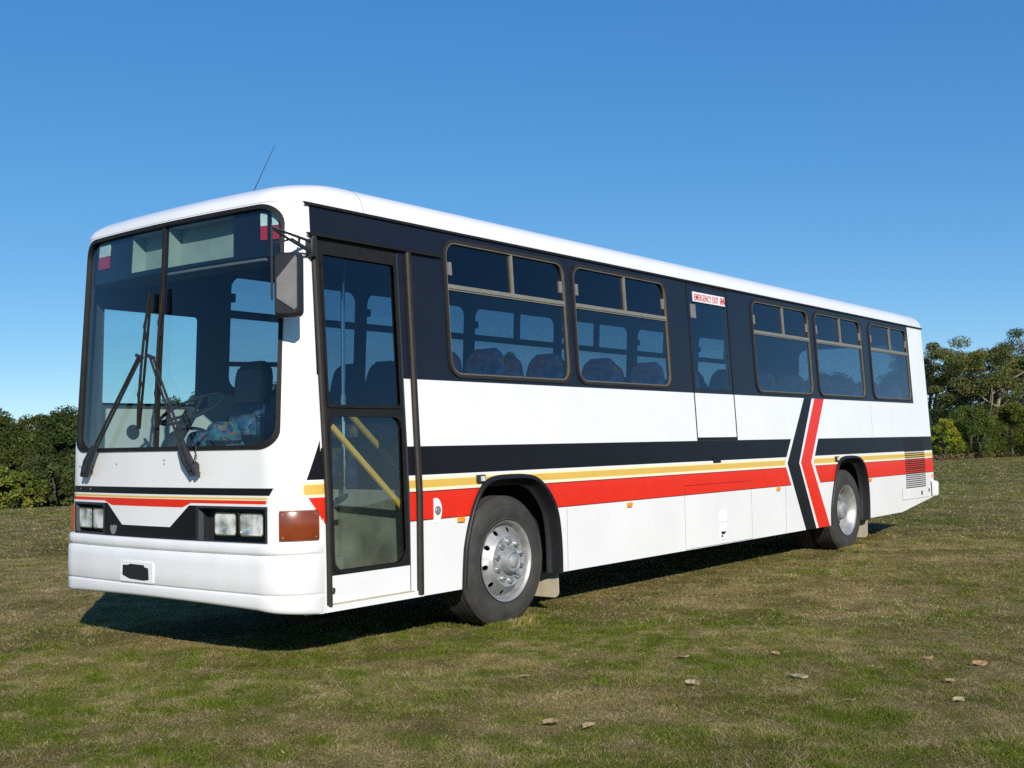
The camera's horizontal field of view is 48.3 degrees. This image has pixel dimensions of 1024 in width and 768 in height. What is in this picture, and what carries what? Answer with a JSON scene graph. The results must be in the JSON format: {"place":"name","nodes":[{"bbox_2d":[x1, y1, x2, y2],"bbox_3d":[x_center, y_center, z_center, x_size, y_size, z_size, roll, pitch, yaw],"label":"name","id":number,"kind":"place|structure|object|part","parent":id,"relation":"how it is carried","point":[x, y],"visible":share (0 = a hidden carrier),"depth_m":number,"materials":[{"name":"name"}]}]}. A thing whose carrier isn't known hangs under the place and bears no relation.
{"place":"outdoors","nodes":[
{"label":"outdoors","id":0,"kind":"place"},
{"bbox_2d":[161,395,181,403],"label":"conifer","id":1,"kind":"object","parent":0,"point":[175,401],"visible":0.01,"depth_m":47.71,"materials":[{"name":"green plant"}]},
{"bbox_2d":[0,440,1023,767],"bbox_3d":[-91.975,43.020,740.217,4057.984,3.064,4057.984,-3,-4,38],"label":"ground","id":2,"kind":"structure","parent":0,"point":[240,624],"depth_m":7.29,"materials":[{"name":"green plant"}]},
{"bbox_2d":[0,411,17,468],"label":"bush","id":3,"kind":"object","parent":2,"relation":"on","point":[5,420],"visible":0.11,"depth_m":47.05,"materials":[{"name":"green plant"}]},
{"bbox_2d":[0,466,25,509],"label":"bush","id":4,"kind":"object","parent":2,"relation":"on","point":[15,494],"visible":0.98,"depth_m":27.47,"materials":[{"name":"green plant"}]},
{"bbox_2d":[0,469,49,508],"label":"bush","id":5,"kind":"object","parent":2,"relation":"on","point":[36,487],"visible":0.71,"depth_m":28.15,"materials":[{"name":"green plant"}]},
{"bbox_2d":[0,413,61,508],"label":"bush","id":6,"kind":"object","parent":2,"relation":"on","point":[20,436],"visible":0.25,"depth_m":42.65,"materials":[{"name":"green plant"}]},
{"bbox_2d":[11,453,61,507],"bbox_3d":[-12.577,2.633,30.369,1.404,1.614,1.434,-3,-4,38],"label":"bush","id":7,"kind":"object","parent":2,"relation":"on","point":[34,463],"visible":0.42,"depth_m":30.11,"materials":[{"name":"green plant"}]},
{"bbox_2d":[8,404,77,508],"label":"bush","id":8,"kind":"object","parent":2,"relation":"on","point":[60,428],"visible":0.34,"depth_m":41.27,"materials":[{"name":"green plant"}]},
{"bbox_2d":[31,464,74,507],"bbox_3d":[-11.656,2.636,29.125,1.158,1.255,1.278,-3,-4,38],"label":"bush","id":9,"kind":"object","parent":2,"relation":"on","point":[66,486],"visible":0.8,"depth_m":28.99,"materials":[{"name":"green plant"}]},
{"bbox_2d":[54,453,75,506],"bbox_3d":[-11.702,2.620,30.689,1.649,1.591,1.590,0,-3,-15],"label":"bush","id":10,"kind":"object","parent":2,"relation":"on","point":[68,460],"visible":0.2,"depth_m":30.32,"materials":[{"name":"green plant"}]},
{"bbox_2d":[187,391,194,403],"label":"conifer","id":11,"kind":"object","parent":2,"relation":"on","point":[191,397],"depth_m":45.88,"materials":[{"name":"green plant"}]},
{"bbox_2d":[68,145,938,624],"bbox_3d":[1.386,0.173,12.351,2.700,3.619,12.281,-3,-4,38],"label":"bus","id":12,"kind":"object","parent":2,"relation":"on","point":[486,485],"visible":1,"depth_m":8.71,"materials":[{"name":"white paint"}]},
{"bbox_3d":[-2.838,-0.201,8.955,0.096,0.790,0.980,-3,-4,38],"label":"driver window","id":13,"kind":"part","parent":12,"relation":"part of","materials":[{"name":"glass"}]},
{"bbox_3d":[-1.915,-0.409,10.133,0.111,1.023,1.560,-3,-4,38],"label":"window","id":14,"kind":"part","parent":12,"relation":"part of","materials":[{"name":"glass"}]},
{"bbox_3d":[-0.964,0.226,7.474,0.149,2.307,0.801,-3,-4,38],"label":"passenger door","id":15,"kind":"part","parent":12,"relation":"part of","materials":[{"name":"metal"}]},
{"bbox_3d":[-0.942,-0.362,11.383,0.111,1.023,1.550,-3,-4,38],"label":"window","id":16,"kind":"part","parent":12,"relation":"part of","materials":[{"name":"glass"}]},
{"bbox_3d":[-0.017,-0.529,8.785,0.096,1.013,1.520,-3,-4,38],"label":"window","id":17,"kind":"part","parent":12,"relation":"part of","materials":[{"name":"glass"}]},
{"bbox_3d":[0.044,-0.314,12.648,0.111,1.023,1.560,-3,-4,38],"label":"window","id":18,"kind":"part","parent":12,"relation":"part of","materials":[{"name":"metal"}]},
{"bbox_3d":[1.018,-0.267,13.898,0.111,1.023,1.570,-3,-4,38],"label":"window","id":19,"kind":"part","parent":12,"relation":"part of","materials":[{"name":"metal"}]},
{"bbox_3d":[0.981,-0.480,10.067,0.096,1.013,1.550,-3,-4,38],"label":"window","id":20,"kind":"part","parent":12,"relation":"part of","materials":[{"name":"glass"}]},
{"bbox_3d":[2.038,-0.217,15.207,0.111,1.023,1.550,-3,-4,38],"label":"window","id":21,"kind":"part","parent":12,"relation":"part of","materials":[{"name":"glass"}]},
{"bbox_3d":[1.966,-0.207,11.309,0.128,1.528,0.839,-3,-4,38],"label":"emergency door","id":22,"kind":"part","parent":12,"relation":"part of","materials":[{"name":"white paint"}]},
{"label":"window","id":23,"kind":"part","parent":12,"relation":"part of","materials":[{"name":"glass"}]},
{"bbox_3d":[2.024,1.265,11.163,0.036,0.587,1.377,-3,-4,38],"label":"luggage door","id":24,"kind":"part","parent":12,"relation":"part of","materials":[{"name":"white paint"}]},
{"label":"window","id":25,"kind":"part","parent":12,"relation":"part of","materials":[{"name":"glass"}]},
{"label":"window","id":26,"kind":"part","parent":12,"relation":"part of","materials":[{"name":"glass"}]},
{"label":"rear window","id":27,"kind":"part","parent":12,"relation":"part of","materials":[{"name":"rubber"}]},
{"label":"window","id":28,"kind":"part","parent":12,"relation":"part of","materials":[{"name":"glass"}]},
{"bbox_2d":[504,351,516,357],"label":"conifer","id":29,"kind":"object","parent":2,"relation":"on","point":[509,354],"visible":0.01,"depth_m":55.98,"materials":[{"name":"green plant"}]},
{"bbox_2d":[539,718,560,723],"bbox_3d":[0.180,1.616,5.463,0.109,0.020,0.063,-8,2,16],"label":"fallen leaf","id":30,"kind":"object","parent":2,"relation":"on","point":[549,721],"visible":1,"depth_m":5.47,"materials":[{"name":"beige plant"}]},
{"bbox_2d":[582,722,594,727],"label":"fallen leaf","id":31,"kind":"object","parent":2,"relation":"on","point":[587,724],"visible":1,"depth_m":5.40,"materials":[{"name":"beige plant"}]},
{"bbox_2d":[685,679,699,684],"bbox_3d":[0.984,1.643,6.283,0.100,0.024,0.051,-8,1,22],"label":"fallen leaf","id":32,"kind":"object","parent":2,"relation":"on","point":[690,681],"visible":1,"depth_m":6.29,"materials":[{"name":"beige plant"}]},
{"bbox_2d":[784,673,807,677],"bbox_3d":[1.599,1.643,6.422,0.120,0.021,0.078,-1,-3,-5],"label":"fallen leaf","id":33,"kind":"object","parent":2,"relation":"on","point":[800,676],"visible":1,"depth_m":6.43,"materials":[{"name":"beige plant"}]},
{"bbox_2d":[839,698,855,701],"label":"fallen leaf","id":34,"kind":"object","parent":2,"relation":"on","point":[844,700],"visible":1,"depth_m":5.82,"materials":[{"name":"brown plant"}]},
{"bbox_2d":[856,370,940,435],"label":"gum tree","id":35,"kind":"object","parent":2,"relation":"on","point":[887,378],"visible":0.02,"depth_m":84.84,"materials":[{"name":"green plant"}]},
{"bbox_2d":[917,655,932,659],"bbox_3d":[2.494,1.651,6.898,0.127,0.019,0.065,-6,6,-22],"label":"fallen leaf","id":36,"kind":"object","parent":2,"relation":"on","point":[927,657],"visible":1,"depth_m":6.90,"materials":[{"name":"brown plant"}]},
{"bbox_2d":[888,342,973,454],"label":"gum tree","id":37,"kind":"object","parent":2,"relation":"on","point":[930,368],"visible":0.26,"depth_m":78.10,"materials":[{"name":"green plant"}]},
{"bbox_2d":[929,416,957,454],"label":"bush","id":38,"kind":"object","parent":2,"relation":"on","point":[934,441],"visible":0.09,"depth_m":70.90,"materials":[{"name":"green plant"}]},
{"bbox_2d":[930,418,965,458],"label":"bush","id":39,"kind":"object","parent":2,"relation":"on","point":[953,431],"visible":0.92,"depth_m":65.22,"materials":[{"name":"green plant"}]},
{"bbox_2d":[945,678,954,681],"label":"fallen leaf","id":40,"kind":"object","parent":2,"relation":"on","point":[950,679],"visible":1,"depth_m":6.25,"materials":[{"name":"brown plant"}]},
{"bbox_2d":[950,696,963,700],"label":"fallen leaf","id":41,"kind":"object","parent":2,"relation":"on","point":[957,698],"visible":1,"depth_m":5.78,"materials":[{"name":"beige plant"}]},
{"bbox_2d":[935,404,1003,457],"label":"bush","id":42,"kind":"object","parent":2,"relation":"on","point":[959,415],"visible":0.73,"depth_m":67.05,"materials":[{"name":"green plant"}]},
{"bbox_2d":[932,406,1008,453],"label":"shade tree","id":43,"kind":"object","parent":2,"relation":"on","point":[950,415],"visible":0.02,"depth_m":90.72,"materials":[{"name":"green plant"}]},
{"bbox_2d":[925,336,1023,453],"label":"gum tree","id":44,"kind":"object","parent":2,"relation":"on","point":[1008,375],"visible":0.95,"depth_m":73.32,"materials":[{"name":"green plant"}]},
{"bbox_2d":[932,450,1023,460],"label":"scrub","id":45,"kind":"object","parent":2,"relation":"on","point":[959,456],"visible":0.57,"depth_m":66.58,"materials":[{"name":"green plant"}]},
{"bbox_2d":[972,660,986,665],"bbox_3d":[2.729,1.633,6.684,0.100,0.022,0.051,-7,3,9],"label":"fallen leaf","id":46,"kind":"object","parent":2,"relation":"on","point":[979,662],"visible":1,"depth_m":6.69,"materials":[{"name":"plant"}]},
{"bbox_2d":[946,392,1023,453],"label":"shade tree","id":47,"kind":"object","parent":2,"relation":"on","point":[1016,400],"depth_m":88.62,"materials":[{"name":"green plant"}]},
{"bbox_2d":[958,402,1023,453],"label":"bush","id":48,"kind":"object","parent":2,"relation":"on","point":[986,406],"visible":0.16,"depth_m":72.85,"materials":[{"name":"green plant"}]},
{"bbox_2d":[978,402,1023,456],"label":"bush","id":49,"kind":"object","parent":2,"relation":"on","point":[1013,412],"visible":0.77,"depth_m":68.47,"materials":[{"name":"green plant"}]},
{"bbox_2d":[979,327,1023,409],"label":"gum tree","id":50,"kind":"object","parent":2,"relation":"on","point":[1018,335],"visible":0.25,"depth_m":77.26,"materials":[{"name":"green plant"}]},
{"bbox_2d":[0,0,1023,436],"label":"sky","id":51,"kind":"structure","parent":0,"point":[867,153],"materials":[{"name":"blue"}]},
{"bbox_2d":[805,371,852,382],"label":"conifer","id":52,"kind":"object","parent":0,"point":[833,377],"visible":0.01,"depth_m":87.92,"materials":[{"name":"green plant"}]}
]}

